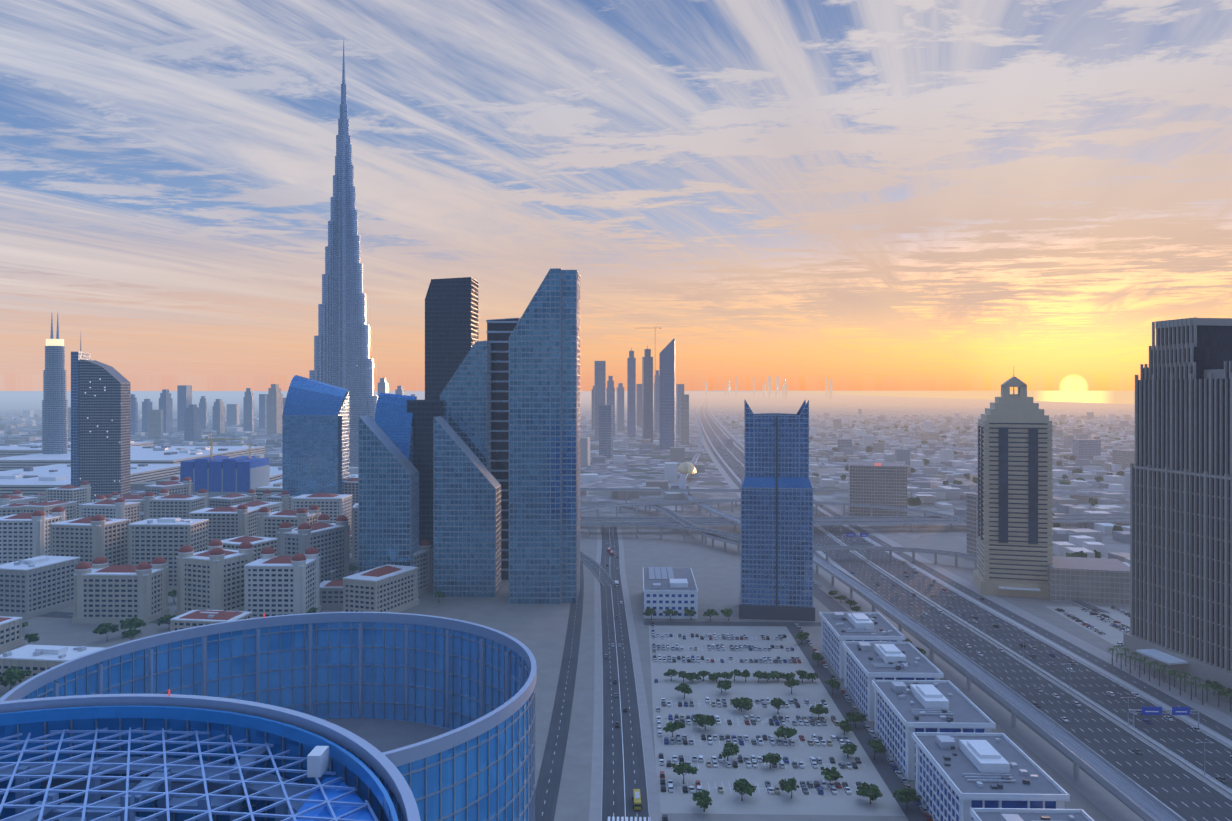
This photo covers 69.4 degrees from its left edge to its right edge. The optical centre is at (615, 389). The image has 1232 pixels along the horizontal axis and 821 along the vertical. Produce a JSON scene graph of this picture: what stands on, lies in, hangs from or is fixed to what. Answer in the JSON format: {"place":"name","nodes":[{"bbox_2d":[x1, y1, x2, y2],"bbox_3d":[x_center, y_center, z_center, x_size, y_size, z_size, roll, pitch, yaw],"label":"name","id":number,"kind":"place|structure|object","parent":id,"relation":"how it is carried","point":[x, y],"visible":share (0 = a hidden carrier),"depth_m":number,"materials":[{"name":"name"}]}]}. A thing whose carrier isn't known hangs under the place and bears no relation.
{"place":"outdoors","nodes":[
{"label":"outdoors","id":0,"kind":"place"},
{"bbox_2d":[0,391,1231,820],"bbox_3d":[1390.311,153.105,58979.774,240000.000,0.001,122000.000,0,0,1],"label":"ground","id":1,"kind":"structure","parent":0,"point":[538,631],"depth_m":843.36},
{"bbox_2d":[42,315,67,453],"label":"skyscraper","id":2,"kind":"structure","parent":1,"relation":"on","point":[54,420],"depth_m":1781.28,"materials":[{"name":"blue"}]},
{"bbox_2d":[71,338,129,501],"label":"slab tower","id":3,"kind":"structure","parent":1,"relation":"on","point":[100,427],"depth_m":1160.30,"materials":[{"name":"grey glass"}]},
{"bbox_2d":[0,689,420,820],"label":"lattice drum","id":4,"kind":"object","parent":1,"relation":"on","point":[282,764],"visible":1,"depth_m":114.14,"materials":[{"name":"blue glass"}]},
{"bbox_2d":[0,476,432,684],"bbox_3d":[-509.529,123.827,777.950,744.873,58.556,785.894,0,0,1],"label":"apartment buildings","id":5,"kind":"structure","parent":1,"relation":"on","point":[114,557],"depth_m":630.00,"materials":[{"name":"beige concrete"}]},
{"bbox_2d":[0,612,536,820],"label":"glass drum","id":6,"kind":"object","parent":1,"relation":"on","point":[438,712],"visible":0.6,"depth_m":199.84,"materials":[{"name":"blue glass"}]},
{"bbox_2d":[309,41,377,466],"bbox_3d":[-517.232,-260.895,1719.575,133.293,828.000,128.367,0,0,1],"label":"skyscraper","id":7,"kind":"structure","parent":1,"relation":"on","point":[342,359],"depth_m":1691.78,"materials":[{"name":"blue glass"}]},
{"bbox_2d":[180,326,660,507],"bbox_3d":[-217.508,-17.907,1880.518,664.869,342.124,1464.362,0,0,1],"label":"construction site","id":8,"kind":"object","parent":1,"relation":"on","point":[214,476],"visible":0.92,"depth_m":1155.82,"materials":[{"name":"concrete"}]},
{"bbox_2d":[282,268,579,603],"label":"skyscraper cluster","id":9,"kind":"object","parent":1,"relation":"on","point":[469,467],"depth_m":658.81,"materials":[{"name":"blue glass"}]},
{"bbox_2d":[36,489,926,820],"bbox_3d":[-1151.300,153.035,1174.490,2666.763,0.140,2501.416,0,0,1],"label":"local streets","id":10,"kind":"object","parent":1,"relation":"on","point":[622,761],"visible":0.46,"depth_m":426.27,"materials":[{"name":"grey asphalt"}]},
{"bbox_2d":[0,338,1134,604],"bbox_3d":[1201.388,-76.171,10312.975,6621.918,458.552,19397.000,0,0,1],"label":"skyline","id":11,"kind":"structure","parent":1,"relation":"on","point":[658,402],"depth_m":1971.64,"materials":[{"name":"grey glass"}]},
{"bbox_2d":[0,409,1134,566],"bbox_3d":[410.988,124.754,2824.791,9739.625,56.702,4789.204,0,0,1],"label":"city","id":12,"kind":"object","parent":1,"relation":"on","point":[1086,537],"visible":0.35,"depth_m":1947.21,"materials":[{"name":"grey concrete"}]},
{"bbox_2d":[0,565,1231,810],"bbox_3d":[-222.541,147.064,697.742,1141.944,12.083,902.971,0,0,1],"label":"trees","id":13,"kind":"object","parent":1,"relation":"on","point":[10,677],"visible":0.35,"depth_m":422.39,"materials":[{"name":"green plant"}]},
{"bbox_2d":[643,567,697,618],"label":"office building","id":14,"kind":"structure","parent":1,"relation":"on","point":[673,589],"depth_m":595.77,"materials":[{"name":"paint"}]},
{"bbox_2d":[350,484,1129,613],"bbox_3d":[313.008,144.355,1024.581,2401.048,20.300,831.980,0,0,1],"label":"interchange flyovers","id":15,"kind":"object","parent":1,"relation":"on","point":[673,520],"visible":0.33,"depth_m":979.46,"materials":[{"name":"concrete"}]},
{"bbox_2d":[651,606,1170,820],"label":"parked cars","id":16,"kind":"object","parent":1,"relation":"on","point":[923,808],"visible":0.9,"depth_m":405.52,"materials":[{"name":"white"}]},
{"bbox_2d":[649,606,1183,815],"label":"parking lot","id":17,"kind":"structure","parent":1,"relation":"on","point":[800,802],"depth_m":401.19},
{"bbox_2d":[656,635,875,794],"bbox_3d":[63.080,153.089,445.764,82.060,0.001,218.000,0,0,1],"label":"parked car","id":18,"kind":"object","parent":17,"relation":"on","point":[744,723],"visible":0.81,"depth_m":389.71,"materials":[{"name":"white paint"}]},
{"bbox_2d":[678,409,1184,820],"bbox_3d":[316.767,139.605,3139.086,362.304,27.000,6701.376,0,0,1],"label":"metro viaduct","id":19,"kind":"object","parent":1,"relation":"on","point":[1136,798],"visible":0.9,"depth_m":404.36,"materials":[{"name":"concrete"}]},
{"bbox_2d":[731,420,1134,557],"bbox_3d":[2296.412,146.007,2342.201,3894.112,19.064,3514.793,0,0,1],"label":"houses","id":20,"kind":"structure","parent":1,"relation":"on","point":[915,501],"depth_m":1527.93,"materials":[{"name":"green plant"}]},
{"bbox_2d":[819,612,1093,820],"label":"row of buildings","id":21,"kind":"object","parent":1,"relation":"on","point":[952,756],"depth_m":347.40,"materials":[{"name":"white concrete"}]},
{"bbox_2d":[695,393,1231,820],"bbox_3d":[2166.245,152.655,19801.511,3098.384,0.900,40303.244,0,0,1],"label":"highway","id":22,"kind":"structure","parent":1,"relation":"on","point":[1166,768],"depth_m":467.23,"materials":[{"name":"grey asphalt"}]},
{"bbox_2d":[604,442,1231,809],"bbox_3d":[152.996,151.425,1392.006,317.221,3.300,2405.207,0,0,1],"label":"traffic","id":23,"kind":"object","parent":22,"relation":"on","point":[636,798],"visible":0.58,"depth_m":495.36,"materials":[{"name":"white"}]},
{"bbox_2d":[728,445,1212,774],"bbox_3d":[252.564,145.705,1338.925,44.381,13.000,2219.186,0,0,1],"label":"piers","id":24,"kind":"structure","parent":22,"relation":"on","point":[1063,663],"depth_m":453.15,"materials":[{"name":"grey concrete"}]},
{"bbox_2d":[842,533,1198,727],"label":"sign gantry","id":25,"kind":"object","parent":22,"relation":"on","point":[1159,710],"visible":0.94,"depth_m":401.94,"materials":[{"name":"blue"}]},
{"bbox_2d":[973,372,1052,597],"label":"high-rise tower","id":26,"kind":"structure","parent":1,"relation":"on","point":[1015,497],"depth_m":662.51,"materials":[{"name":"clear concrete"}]},
{"bbox_2d":[1107,645,1231,711],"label":"palms","id":27,"kind":"object","parent":1,"relation":"on","point":[1179,675],"visible":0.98,"depth_m":458.46,"materials":[{"name":"green plant"}]},
{"bbox_2d":[1123,317,1231,697],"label":"hotel tower","id":28,"kind":"structure","parent":1,"relation":"on","point":[1180,545],"depth_m":477.79,"materials":[{"name":"grey glass"}]},
{"bbox_2d":[0,0,1231,390],"label":"sky","id":29,"kind":"structure","parent":0,"point":[859,195],"materials":[{"name":"blue"}]},
{"bbox_2d":[739,400,814,620],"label":"office tower","id":30,"kind":"structure","parent":0,"point":[776,535],"depth_m":594.52,"materials":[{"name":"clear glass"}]},
{"bbox_2d":[712,391,1134,403],"bbox_3d":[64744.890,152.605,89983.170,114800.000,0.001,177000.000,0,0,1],"label":"sea","id":31,"kind":"structure","parent":0,"point":[1120,397],"depth_m":29955.84,"materials":[{"name":"orange liquid"}]}
]}

